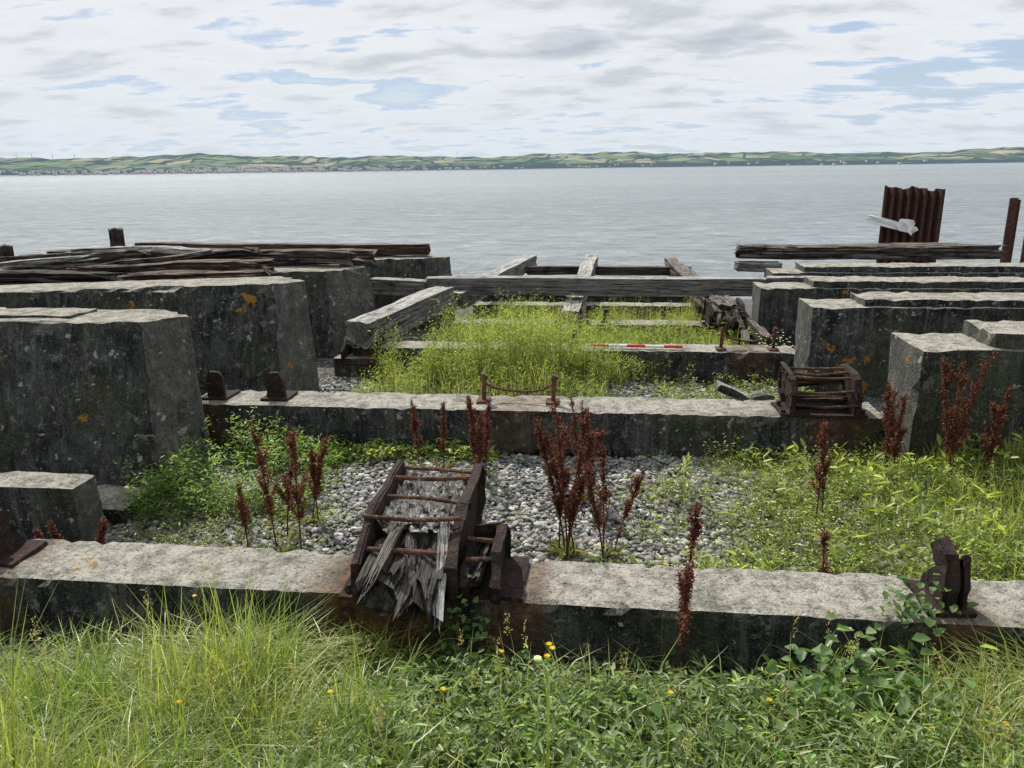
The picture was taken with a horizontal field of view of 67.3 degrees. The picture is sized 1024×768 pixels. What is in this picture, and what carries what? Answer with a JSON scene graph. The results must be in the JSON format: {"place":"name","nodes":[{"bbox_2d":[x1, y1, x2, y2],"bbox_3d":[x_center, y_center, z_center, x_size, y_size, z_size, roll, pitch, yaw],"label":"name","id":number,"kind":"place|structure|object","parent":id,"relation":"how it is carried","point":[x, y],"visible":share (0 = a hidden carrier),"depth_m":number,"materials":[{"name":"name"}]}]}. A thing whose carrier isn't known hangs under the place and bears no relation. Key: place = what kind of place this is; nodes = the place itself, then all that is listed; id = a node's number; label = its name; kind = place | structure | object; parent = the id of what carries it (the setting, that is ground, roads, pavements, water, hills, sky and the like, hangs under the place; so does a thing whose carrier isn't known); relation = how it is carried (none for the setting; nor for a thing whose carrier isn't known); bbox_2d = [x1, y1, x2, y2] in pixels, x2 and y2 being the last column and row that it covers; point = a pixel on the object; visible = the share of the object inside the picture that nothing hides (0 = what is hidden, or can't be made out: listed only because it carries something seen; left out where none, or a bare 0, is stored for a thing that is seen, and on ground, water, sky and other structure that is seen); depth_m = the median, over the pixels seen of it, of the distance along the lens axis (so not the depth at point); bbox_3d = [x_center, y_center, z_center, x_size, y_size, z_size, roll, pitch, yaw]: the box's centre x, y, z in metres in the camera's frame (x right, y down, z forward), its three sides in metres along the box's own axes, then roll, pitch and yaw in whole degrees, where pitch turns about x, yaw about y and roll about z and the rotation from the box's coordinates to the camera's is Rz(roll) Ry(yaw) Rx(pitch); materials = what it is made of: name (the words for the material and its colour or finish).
{"place":"outdoors","nodes":[
{"label":"outdoors","id":0,"kind":"place"},
{"bbox_2d":[0,163,1023,299],"bbox_3d":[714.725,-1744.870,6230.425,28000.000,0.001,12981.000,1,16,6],"label":"sea water","id":1,"kind":"structure","parent":0,"point":[699,220],"depth_m":74.88,"materials":[{"name":"liquid"}]},
{"bbox_2d":[876,185,945,262],"bbox_3d":[11.206,-3.230,21.946,1.675,4.743,0.200,1,16,6],"label":"corrugated sheet","id":2,"kind":"object","parent":1,"relation":"in","point":[922,208],"visible":0.41,"depth_m":21.50,"materials":[{"name":"metal"}]},
{"bbox_2d":[866,215,917,233],"bbox_3d":[10.521,-4.439,21.375,1.465,0.245,0.217,15,17,5],"label":"waling","id":3,"kind":"object","parent":2,"relation":"attached to","point":[884,222],"visible":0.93,"depth_m":21.32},
{"bbox_2d":[896,218,916,232],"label":"bird droppings","id":4,"kind":"object","parent":3,"relation":"attached to","point":[906,226],"visible":1,"depth_m":21.16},
{"bbox_2d":[1000,198,1020,261],"bbox_3d":[12.697,-2.615,19.940,0.362,4.300,0.168,-13,20,-38],"label":"steel pile","id":5,"kind":"object","parent":1,"relation":"in","point":[1011,222],"visible":0.36,"depth_m":19.51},
{"bbox_2d":[1020,239,1023,261],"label":"steel pile","id":6,"kind":"object","parent":1,"relation":"in","point":[1022,256],"depth_m":19.62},
{"bbox_2d":[0,147,1023,175],"bbox_3d":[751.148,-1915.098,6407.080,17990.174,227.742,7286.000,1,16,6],"label":"distant hills","id":7,"kind":"structure","parent":0,"point":[633,159],"depth_m":6982.41,"materials":[{"name":"plant"}]},
{"bbox_2d":[0,160,927,175],"bbox_3d":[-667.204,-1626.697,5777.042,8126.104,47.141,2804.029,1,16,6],"label":"shoreline village","id":8,"kind":"object","parent":7,"relation":"on","point":[258,169],"visible":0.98,"depth_m":5452.57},
{"bbox_2d":[0,299,1023,767],"bbox_3d":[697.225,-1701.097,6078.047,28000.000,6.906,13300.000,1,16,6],"label":"ground","id":9,"kind":"structure","parent":0,"point":[324,369],"depth_m":5.37,"materials":[{"name":"stone"}]},
{"bbox_2d":[0,472,103,542],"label":"concrete block","id":10,"kind":"structure","parent":9,"relation":"on","point":[70,505],"depth_m":5.11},
{"bbox_2d":[0,638,185,664],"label":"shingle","id":11,"kind":"object","parent":9,"relation":"on","point":[16,644],"visible":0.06,"depth_m":3.73,"materials":[{"name":"gravel"}]},
{"bbox_2d":[0,308,214,497],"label":"concrete wall","id":12,"kind":"structure","parent":9,"relation":"on","point":[96,394],"depth_m":5.87,"materials":[{"name":"concrete"}]},
{"bbox_2d":[0,307,97,318],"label":"concrete coping","id":13,"kind":"object","parent":12,"relation":"on","point":[44,313],"visible":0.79,"depth_m":6.09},
{"bbox_2d":[97,484,156,524],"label":"concrete block","id":14,"kind":"structure","parent":9,"relation":"on","point":[112,517],"depth_m":5.56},
{"bbox_2d":[0,276,319,395],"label":"concrete wall","id":15,"kind":"structure","parent":9,"relation":"on","point":[250,332],"depth_m":8.11,"materials":[{"name":"concrete"}]},
{"bbox_2d":[117,270,266,280],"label":"long timber","id":16,"kind":"object","parent":15,"relation":"on","point":[168,275],"visible":0.47,"depth_m":9.68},
{"bbox_2d":[0,265,374,357],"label":"concrete wall","id":17,"kind":"structure","parent":9,"relation":"on","point":[338,296],"depth_m":10.61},
{"bbox_2d":[0,244,13,267],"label":"timber post","id":18,"kind":"object","parent":17,"relation":"on","point":[6,250],"visible":0.28,"depth_m":11.57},
{"bbox_2d":[0,269,128,284],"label":"long timber","id":19,"kind":"object","parent":17,"relation":"on","point":[20,277],"visible":0.57,"depth_m":9.51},
{"bbox_2d":[0,247,158,269],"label":"long timber","id":20,"kind":"object","parent":17,"relation":"on","point":[106,256],"visible":0.55,"depth_m":11.09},
{"bbox_2d":[68,246,220,251],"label":"long timber","id":21,"kind":"object","parent":17,"relation":"on","point":[179,248],"visible":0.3,"depth_m":11.62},
{"bbox_2d":[51,259,279,278],"bbox_3d":[-4.736,-1.529,10.369,3.162,0.237,0.320,-2,16,2],"label":"long timber","id":22,"kind":"object","parent":17,"relation":"on","point":[226,264],"visible":0.53,"depth_m":10.25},
{"bbox_2d":[0,255,96,267],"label":"broken plank","id":23,"kind":"object","parent":22,"relation":"on","point":[40,261],"visible":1,"depth_m":10.42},
{"bbox_2d":[123,246,275,263],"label":"long timber","id":24,"kind":"object","parent":17,"relation":"on","point":[250,253],"visible":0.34,"depth_m":10.87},
{"bbox_2d":[97,249,215,264],"bbox_3d":[-4.920,-1.738,10.681,1.680,0.099,0.167,-9,17,-7],"label":"broken plank","id":25,"kind":"object","parent":24,"relation":"on","point":[130,261],"visible":0.96,"depth_m":10.63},
{"bbox_2d":[46,248,380,264],"bbox_3d":[-4.877,-2.046,12.314,5.747,0.250,0.314,1,16,8],"label":"long timber","id":26,"kind":"object","parent":17,"relation":"on","point":[366,255],"visible":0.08,"depth_m":11.91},
{"bbox_2d":[260,249,364,264],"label":"long timber","id":27,"kind":"object","parent":17,"relation":"on","point":[293,256],"visible":0.83,"depth_m":10.94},
{"bbox_2d":[14,255,454,330],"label":"concrete wall","id":28,"kind":"structure","parent":9,"relation":"on","point":[411,266],"depth_m":13.18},
{"bbox_2d":[108,227,124,246],"bbox_3d":[-7.216,-2.511,14.111,0.199,0.716,0.203,1,15,6],"label":"timber post","id":29,"kind":"object","parent":28,"relation":"on","point":[116,236],"visible":0.48,"depth_m":13.99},
{"bbox_2d":[134,242,430,255],"bbox_3d":[-4.115,-2.405,13.668,5.490,0.215,0.264,1,16,7],"label":"long timber","id":30,"kind":"object","parent":28,"relation":"on","point":[402,249],"visible":0.63,"depth_m":13.48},
{"bbox_2d":[249,420,296,552],"bbox_3d":[-1.432,0.642,4.617,0.195,0.924,0.189,3,16,13],"label":"dock plant","id":31,"kind":"object","parent":9,"relation":"on","point":[267,499],"visible":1,"depth_m":4.57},
{"bbox_2d":[104,407,505,552],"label":"wall foot weeds","id":32,"kind":"object","parent":9,"relation":"on","point":[337,454],"depth_m":5.61,"materials":[{"name":"green plant"}]},
{"bbox_2d":[333,352,388,379],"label":"concrete block","id":33,"kind":"structure","parent":9,"relation":"on","point":[348,371],"depth_m":9.26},
{"bbox_2d":[336,331,391,366],"bbox_3d":[-1.788,-0.454,9.481,0.611,0.340,0.628,1,16,6],"label":"iron cradle shoe","id":34,"kind":"object","parent":33,"relation":"on","point":[346,350],"visible":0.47,"depth_m":9.25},
{"bbox_2d":[424,573,489,668],"bbox_3d":[-0.251,1.125,3.495,0.297,0.599,0.142,3,16,13],"label":"bramble bush","id":35,"kind":"object","parent":9,"relation":"on","point":[456,628],"visible":0.68,"depth_m":3.47,"materials":[{"name":"green plant"}]},
{"bbox_2d":[0,538,1023,686],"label":"concrete beam","id":36,"kind":"structure","parent":9,"relation":"on","point":[742,614],"depth_m":3.61,"materials":[{"name":"concrete"}]},
{"bbox_2d":[0,507,47,566],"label":"iron hook bracket","id":37,"kind":"object","parent":36,"relation":"on","point":[14,547],"visible":1,"depth_m":3.97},
{"bbox_2d":[339,459,486,634],"bbox_3d":[-0.459,0.746,3.788,0.621,0.376,1.234,1,16,6],"label":"iron cradle shoe","id":38,"kind":"object","parent":36,"relation":"on","point":[401,570],"visible":0.96,"depth_m":3.61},
{"bbox_2d":[457,521,529,606],"bbox_3d":[-0.092,0.809,3.690,0.331,0.286,0.576,1,16,6],"label":"iron bracket","id":39,"kind":"object","parent":36,"relation":"on","point":[498,577],"visible":0.98,"depth_m":3.60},
{"bbox_2d":[866,573,979,649],"bbox_3d":[1.756,0.962,3.313,0.401,0.310,0.284,12,20,39],"label":"bramble bush","id":40,"kind":"object","parent":36,"relation":"on","point":[912,607],"visible":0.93,"depth_m":3.32,"materials":[{"name":"green plant"}]},
{"bbox_2d":[902,536,981,618],"bbox_3d":[1.932,0.832,3.447,0.229,0.323,0.321,1,16,6],"label":"iron hook bracket","id":41,"kind":"object","parent":36,"relation":"on","point":[952,567],"visible":0.91,"depth_m":3.36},
{"bbox_2d":[0,529,1023,767],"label":"foreground grass","id":42,"kind":"structure","parent":9,"relation":"on","point":[106,680],"depth_m":2.88,"materials":[{"name":"green plant"}]},
{"bbox_2d":[0,635,1023,767],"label":"foreground herbs","id":43,"kind":"object","parent":9,"relation":"on","point":[617,749],"visible":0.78,"depth_m":2.76,"materials":[{"name":"green plant"}]},
{"bbox_2d":[202,390,884,460],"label":"concrete beam","id":44,"kind":"structure","parent":9,"relation":"on","point":[638,426],"depth_m":6.35,"materials":[{"name":"concrete"}]},
{"bbox_2d":[202,371,239,400],"bbox_3d":[-2.578,-0.006,6.772,0.245,0.240,0.263,1,16,6],"label":"iron upright plate","id":45,"kind":"object","parent":44,"relation":"on","point":[215,386],"visible":0.98,"depth_m":6.69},
{"bbox_2d":[260,372,297,401],"bbox_3d":[-2.039,0.004,6.713,0.247,0.243,0.268,1,16,6],"label":"iron upright plate","id":46,"kind":"object","parent":44,"relation":"on","point":[275,388],"visible":1,"depth_m":6.64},
{"bbox_2d":[476,373,559,404],"bbox_3d":[0.049,0.033,6.482,0.704,0.254,0.154,1,16,6],"label":"iron handrail loop","id":47,"kind":"object","parent":44,"relation":"on","point":[483,399],"visible":0.99,"depth_m":6.47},
{"bbox_2d":[771,361,868,417],"bbox_3d":[2.458,0.038,6.186,0.664,0.343,0.514,1,16,6],"label":"iron cradle shoe","id":48,"kind":"object","parent":44,"relation":"on","point":[851,383],"visible":0.95,"depth_m":6.07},
{"bbox_2d":[780,389,847,401],"bbox_3d":[2.465,0.099,6.214,0.565,0.138,0.071,2,16,9],"label":"timber scrap","id":49,"kind":"object","parent":48,"relation":"on","point":[783,395],"visible":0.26,"depth_m":6.20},
{"bbox_2d":[796,374,843,386],"bbox_3d":[2.462,-0.028,6.291,0.557,0.098,0.075,-3,15,7],"label":"timber scrap","id":50,"kind":"object","parent":48,"relation":"on","point":[819,382],"visible":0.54,"depth_m":6.26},
{"bbox_2d":[795,398,848,408],"bbox_3d":[2.471,0.154,6.116,0.524,0.088,0.070,0,16,2],"label":"timber scrap","id":51,"kind":"object","parent":48,"relation":"on","point":[825,401],"visible":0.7,"depth_m":6.09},
{"bbox_2d":[319,375,797,400],"bbox_3d":[0.460,0.216,7.942,5.652,0.238,2.673,1,16,6],"label":"shingle","id":52,"kind":"object","parent":9,"relation":"on","point":[644,394],"visible":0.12,"depth_m":8.68,"materials":[{"name":"gravel"}]},
{"bbox_2d":[94,448,1023,581],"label":"shingle","id":53,"kind":"object","parent":9,"relation":"on","point":[583,524],"visible":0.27,"depth_m":5.30,"materials":[{"name":"gravel"}]},
{"bbox_2d":[32,519,63,538],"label":"dock plant","id":54,"kind":"object","parent":53,"relation":"on","point":[53,532],"visible":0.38,"depth_m":4.87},
{"bbox_2d":[91,516,109,544],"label":"dock plant","id":55,"kind":"object","parent":53,"relation":"on","point":[100,536],"visible":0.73,"depth_m":4.95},
{"bbox_2d":[234,481,267,547],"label":"dock plant","id":56,"kind":"object","parent":53,"relation":"on","point":[242,508],"visible":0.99,"depth_m":4.63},
{"bbox_2d":[272,428,303,537],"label":"dock plant","id":57,"kind":"object","parent":53,"relation":"on","point":[284,497],"visible":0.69,"depth_m":4.86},
{"bbox_2d":[281,423,310,552],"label":"dock plant","id":58,"kind":"object","parent":53,"relation":"on","point":[297,495],"visible":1,"depth_m":4.61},
{"bbox_2d":[302,434,330,523],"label":"dock plant","id":59,"kind":"object","parent":53,"relation":"on","point":[315,477],"visible":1,"depth_m":5.17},
{"bbox_2d":[406,400,426,465],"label":"dock plant","id":60,"kind":"object","parent":53,"relation":"on","point":[415,425],"visible":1,"depth_m":6.06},
{"bbox_2d":[430,401,456,467],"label":"dock plant","id":61,"kind":"object","parent":53,"relation":"on","point":[443,426],"visible":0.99,"depth_m":5.96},
{"bbox_2d":[462,395,499,475],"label":"dock plant","id":62,"kind":"object","parent":53,"relation":"on","point":[479,437],"visible":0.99,"depth_m":5.76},
{"bbox_2d":[530,401,604,559],"bbox_3d":[0.264,0.547,4.536,0.458,1.100,0.405,-15,21,-42],"label":"dock plant","id":63,"kind":"object","parent":53,"relation":"on","point":[562,478],"visible":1,"depth_m":4.57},
{"bbox_2d":[566,397,596,504],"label":"dock plant","id":64,"kind":"object","parent":53,"relation":"on","point":[587,452],"visible":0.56,"depth_m":5.35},
{"bbox_2d":[169,427,1023,581],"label":"grass","id":65,"kind":"structure","parent":53,"relation":"on","point":[971,466],"depth_m":4.91,"materials":[{"name":"green plant"}]},
{"bbox_2d":[581,444,645,562],"bbox_3d":[0.603,0.737,4.550,0.394,0.728,0.359,1,16,6],"label":"dock plant","id":66,"kind":"object","parent":53,"relation":"on","point":[597,515],"visible":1,"depth_m":4.55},
{"bbox_2d":[654,509,912,574],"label":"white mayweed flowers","id":67,"kind":"object","parent":53,"relation":"on","point":[795,543],"visible":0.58,"depth_m":4.56,"materials":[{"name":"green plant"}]},
{"bbox_2d":[352,341,794,384],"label":"concrete beam","id":68,"kind":"structure","parent":9,"relation":"on","point":[739,361],"depth_m":8.94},
{"bbox_2d":[590,344,682,347],"bbox_3d":[1.456,-0.446,9.024,1.070,0.034,0.034,1,16,8],"label":"ranging rod","id":69,"kind":"object","parent":68,"relation":"on","point":[651,346],"visible":0.88,"depth_m":9.00,"materials":[{"name":"red paint"}]},
{"bbox_2d":[715,327,778,350],"bbox_3d":[2.720,-0.528,8.891,0.703,0.272,0.156,1,16,6],"label":"iron handrail loop","id":70,"kind":"object","parent":68,"relation":"on","point":[720,347],"visible":1,"depth_m":8.88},
{"bbox_2d":[347,288,813,400],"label":"grass","id":71,"kind":"structure","parent":9,"relation":"on","point":[508,369],"depth_m":8.58,"materials":[{"name":"green plant"}]},
{"bbox_2d":[345,286,454,348],"bbox_3d":[-1.439,-0.969,10.531,0.350,0.331,2.980,4,16,15],"label":"slip timber","id":72,"kind":"object","parent":71,"relation":"on","point":[412,310],"visible":0.94,"depth_m":10.01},
{"bbox_2d":[453,255,536,309],"bbox_3d":[-0.245,-2.058,14.856,0.306,0.294,5.870,3,16,13],"label":"slip timber","id":73,"kind":"object","parent":71,"relation":"on","point":[516,267],"visible":0.58,"depth_m":14.73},
{"bbox_2d":[562,253,597,326],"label":"slip timber","id":74,"kind":"object","parent":71,"relation":"on","point":[588,264],"visible":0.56,"depth_m":13.09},
{"bbox_2d":[426,276,766,296],"bbox_3d":[1.272,-1.562,12.267,5.403,0.293,0.285,1,16,6],"label":"cross timber","id":75,"kind":"object","parent":71,"relation":"on","point":[697,286],"visible":0.9,"depth_m":12.13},
{"bbox_2d":[371,277,425,295],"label":"cross timber","id":76,"kind":"object","parent":75,"relation":"attached to","point":[395,286],"visible":0.85,"depth_m":12.53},
{"bbox_2d":[664,257,736,317],"bbox_3d":[3.322,-1.847,14.173,0.337,0.330,6.658,0,15,4],"label":"slip timber","id":77,"kind":"object","parent":71,"relation":"on","point":[677,267],"visible":0.5,"depth_m":12.85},
{"bbox_2d":[525,266,691,275],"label":"cross timber","id":78,"kind":"object","parent":77,"relation":"on","point":[608,270],"visible":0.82,"depth_m":16.25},
{"bbox_2d":[713,380,775,400],"bbox_3d":[2.350,0.099,7.807,0.656,0.213,0.303,8,18,28],"label":"broken slab","id":79,"kind":"object","parent":71,"relation":"on","point":[727,390],"depth_m":7.76,"materials":[{"name":"concrete"}]},
{"bbox_2d":[473,301,704,320],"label":"concrete beam","id":80,"kind":"structure","parent":9,"relation":"on","point":[590,305],"depth_m":13.99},
{"bbox_2d":[481,295,696,302],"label":"concrete beam","id":81,"kind":"structure","parent":9,"relation":"on","point":[559,299],"depth_m":15.64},
{"bbox_2d":[181,519,1005,767],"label":"flower stems","id":82,"kind":"object","parent":9,"relation":"on","point":[548,736],"visible":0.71,"depth_m":2.45,"materials":[{"name":"green plant"}]},
{"bbox_2d":[534,655,541,662],"bbox_3d":[0.078,0.823,2.303,0.028,0.016,0.028,1,16,6],"label":"dandelion clock","id":83,"kind":"object","parent":82,"relation":"on","point":[537,659],"visible":1,"depth_m":2.30,"materials":[{"name":"white plant"}]},
{"bbox_2d":[176,487,1009,725],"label":"yellow ragwort flowers","id":84,"kind":"object","parent":82,"relation":"attached to","point":[548,655],"visible":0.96,"depth_m":2.60,"materials":[{"name":"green plant"}]},
{"bbox_2d":[503,295,690,298],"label":"cross timber","id":85,"kind":"object","parent":9,"relation":"on","point":[533,296],"visible":0.25,"depth_m":14.79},
{"bbox_2d":[453,318,741,344],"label":"concrete beam","id":86,"kind":"structure","parent":9,"relation":"on","point":[734,333],"depth_m":11.43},
{"bbox_2d":[556,305,589,325],"bbox_3d":[0.903,-1.028,11.571,0.536,0.236,0.537,1,16,6],"label":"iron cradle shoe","id":87,"kind":"object","parent":86,"relation":"on","point":[584,308],"visible":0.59,"depth_m":11.42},
{"bbox_2d":[601,309,607,322],"bbox_3d":[1.387,-1.025,11.569,0.105,0.211,0.105,1,16,6],"label":"iron bolt stub","id":88,"kind":"object","parent":86,"relation":"on","point":[604,314],"visible":0.71,"depth_m":11.54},
{"bbox_2d":[700,297,745,331],"bbox_3d":[3.081,-0.996,11.132,0.637,0.384,0.898,1,16,6],"label":"iron cradle shoe","id":89,"kind":"object","parent":86,"relation":"on","point":[738,313],"visible":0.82,"depth_m":11.01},
{"bbox_2d":[652,501,704,680],"bbox_3d":[0.714,0.913,3.343,0.187,0.935,0.238,1,16,6],"label":"dock plant","id":90,"kind":"object","parent":9,"relation":"on","point":[685,584],"visible":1,"depth_m":3.29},
{"bbox_2d":[515,674,894,767],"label":"bramble bush","id":91,"kind":"object","parent":9,"relation":"on","point":[656,709],"visible":0.61,"depth_m":2.74,"materials":[{"name":"green plant"}]},
{"bbox_2d":[719,391,767,398],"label":"loose rocks","id":92,"kind":"object","parent":9,"relation":"on","point":[758,393],"visible":0.13,"depth_m":8.16,"materials":[{"name":"stone"}]},
{"bbox_2d":[734,261,782,271],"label":"long timber","id":93,"kind":"object","parent":9,"relation":"on","point":[751,266],"visible":0.87,"depth_m":13.61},
{"bbox_2d":[799,417,840,522],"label":"dock plant","id":94,"kind":"object","parent":9,"relation":"on","point":[820,476],"visible":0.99,"depth_m":4.92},
{"bbox_2d":[815,526,836,574],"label":"dock plant","id":95,"kind":"object","parent":9,"relation":"on","point":[824,538],"visible":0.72,"depth_m":4.01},
{"bbox_2d":[734,242,960,253],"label":"long timber","id":96,"kind":"object","parent":9,"relation":"on","point":[932,243],"visible":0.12,"depth_m":13.91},
{"bbox_2d":[761,612,998,754],"bbox_3d":[1.405,1.196,3.001,0.829,0.452,0.727,-11,19,-33],"label":"bramble bush","id":97,"kind":"object","parent":9,"relation":"on","point":[821,652],"visible":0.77,"depth_m":3.01,"materials":[{"name":"green plant"}]},
{"bbox_2d":[749,282,1023,348],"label":"concrete wall","id":98,"kind":"structure","parent":9,"relation":"on","point":[775,304],"depth_m":10.51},
{"bbox_2d":[745,311,771,345],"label":"slip timber","id":99,"kind":"object","parent":98,"relation":"attached to","point":[751,322],"visible":0.78,"depth_m":10.51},
{"bbox_2d":[804,276,1023,289],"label":"coping","id":100,"kind":"object","parent":98,"relation":"on","point":[992,283],"visible":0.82,"depth_m":10.36,"materials":[{"name":"concrete"}]},
{"bbox_2d":[872,379,909,480],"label":"dock plant","id":101,"kind":"object","parent":9,"relation":"on","point":[892,429],"visible":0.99,"depth_m":5.34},
{"bbox_2d":[764,268,1023,277],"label":"concrete wall","id":102,"kind":"structure","parent":9,"relation":"on","point":[782,272],"depth_m":12.73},
{"bbox_2d":[729,244,1005,259],"bbox_3d":[6.270,-2.345,13.640,4.785,0.268,0.388,1,16,6],"label":"long timber","id":103,"kind":"object","parent":102,"relation":"on","point":[870,252],"visible":1,"depth_m":13.53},
{"bbox_2d":[795,262,1023,272],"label":"coping","id":104,"kind":"object","parent":102,"relation":"on","point":[943,267],"visible":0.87,"depth_m":12.73,"materials":[{"name":"concrete"}]},
{"bbox_2d":[792,298,1023,398],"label":"concrete wall","id":105,"kind":"structure","parent":9,"relation":"on","point":[855,335],"depth_m":8.04,"materials":[{"name":"concrete"}]},
{"bbox_2d":[850,291,1023,307],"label":"coping","id":106,"kind":"object","parent":105,"relation":"on","point":[963,299],"visible":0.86,"depth_m":7.97,"materials":[{"name":"concrete"}]},
{"bbox_2d":[880,332,1023,471],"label":"concrete wall","id":107,"kind":"structure","parent":9,"relation":"on","point":[915,373],"depth_m":5.46,"materials":[{"name":"concrete"}]},
{"bbox_2d":[961,320,1023,349],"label":"coping","id":108,"kind":"object","parent":107,"relation":"on","point":[1007,334],"visible":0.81,"depth_m":5.50,"materials":[{"name":"concrete"}]},
{"bbox_2d":[928,348,997,481],"bbox_3d":[2.990,0.244,5.189,0.480,0.975,0.253,-14,20,-39],"label":"dock plant","id":109,"kind":"object","parent":9,"relation":"on","point":[955,435],"visible":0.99,"depth_m":5.13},
{"bbox_2d":[964,384,1015,485],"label":"dock plant","id":110,"kind":"object","parent":9,"relation":"on","point":[998,414],"visible":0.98,"depth_m":5.05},
{"bbox_2d":[0,0,1023,175],"label":"sky","id":111,"kind":"structure","parent":0,"point":[81,78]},
{"bbox_3d":[8.936,-0.818,11.598,8.807,1.529,0.411,1,16,6],"label":"concrete wall","id":112,"kind":"object","parent":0,"visible":0},
{"bbox_2d":[765,276,835,282],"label":"cross timber","id":113,"kind":"object","parent":112,"relation":"on","point":[771,279],"visible":0.17,"depth_m":11.88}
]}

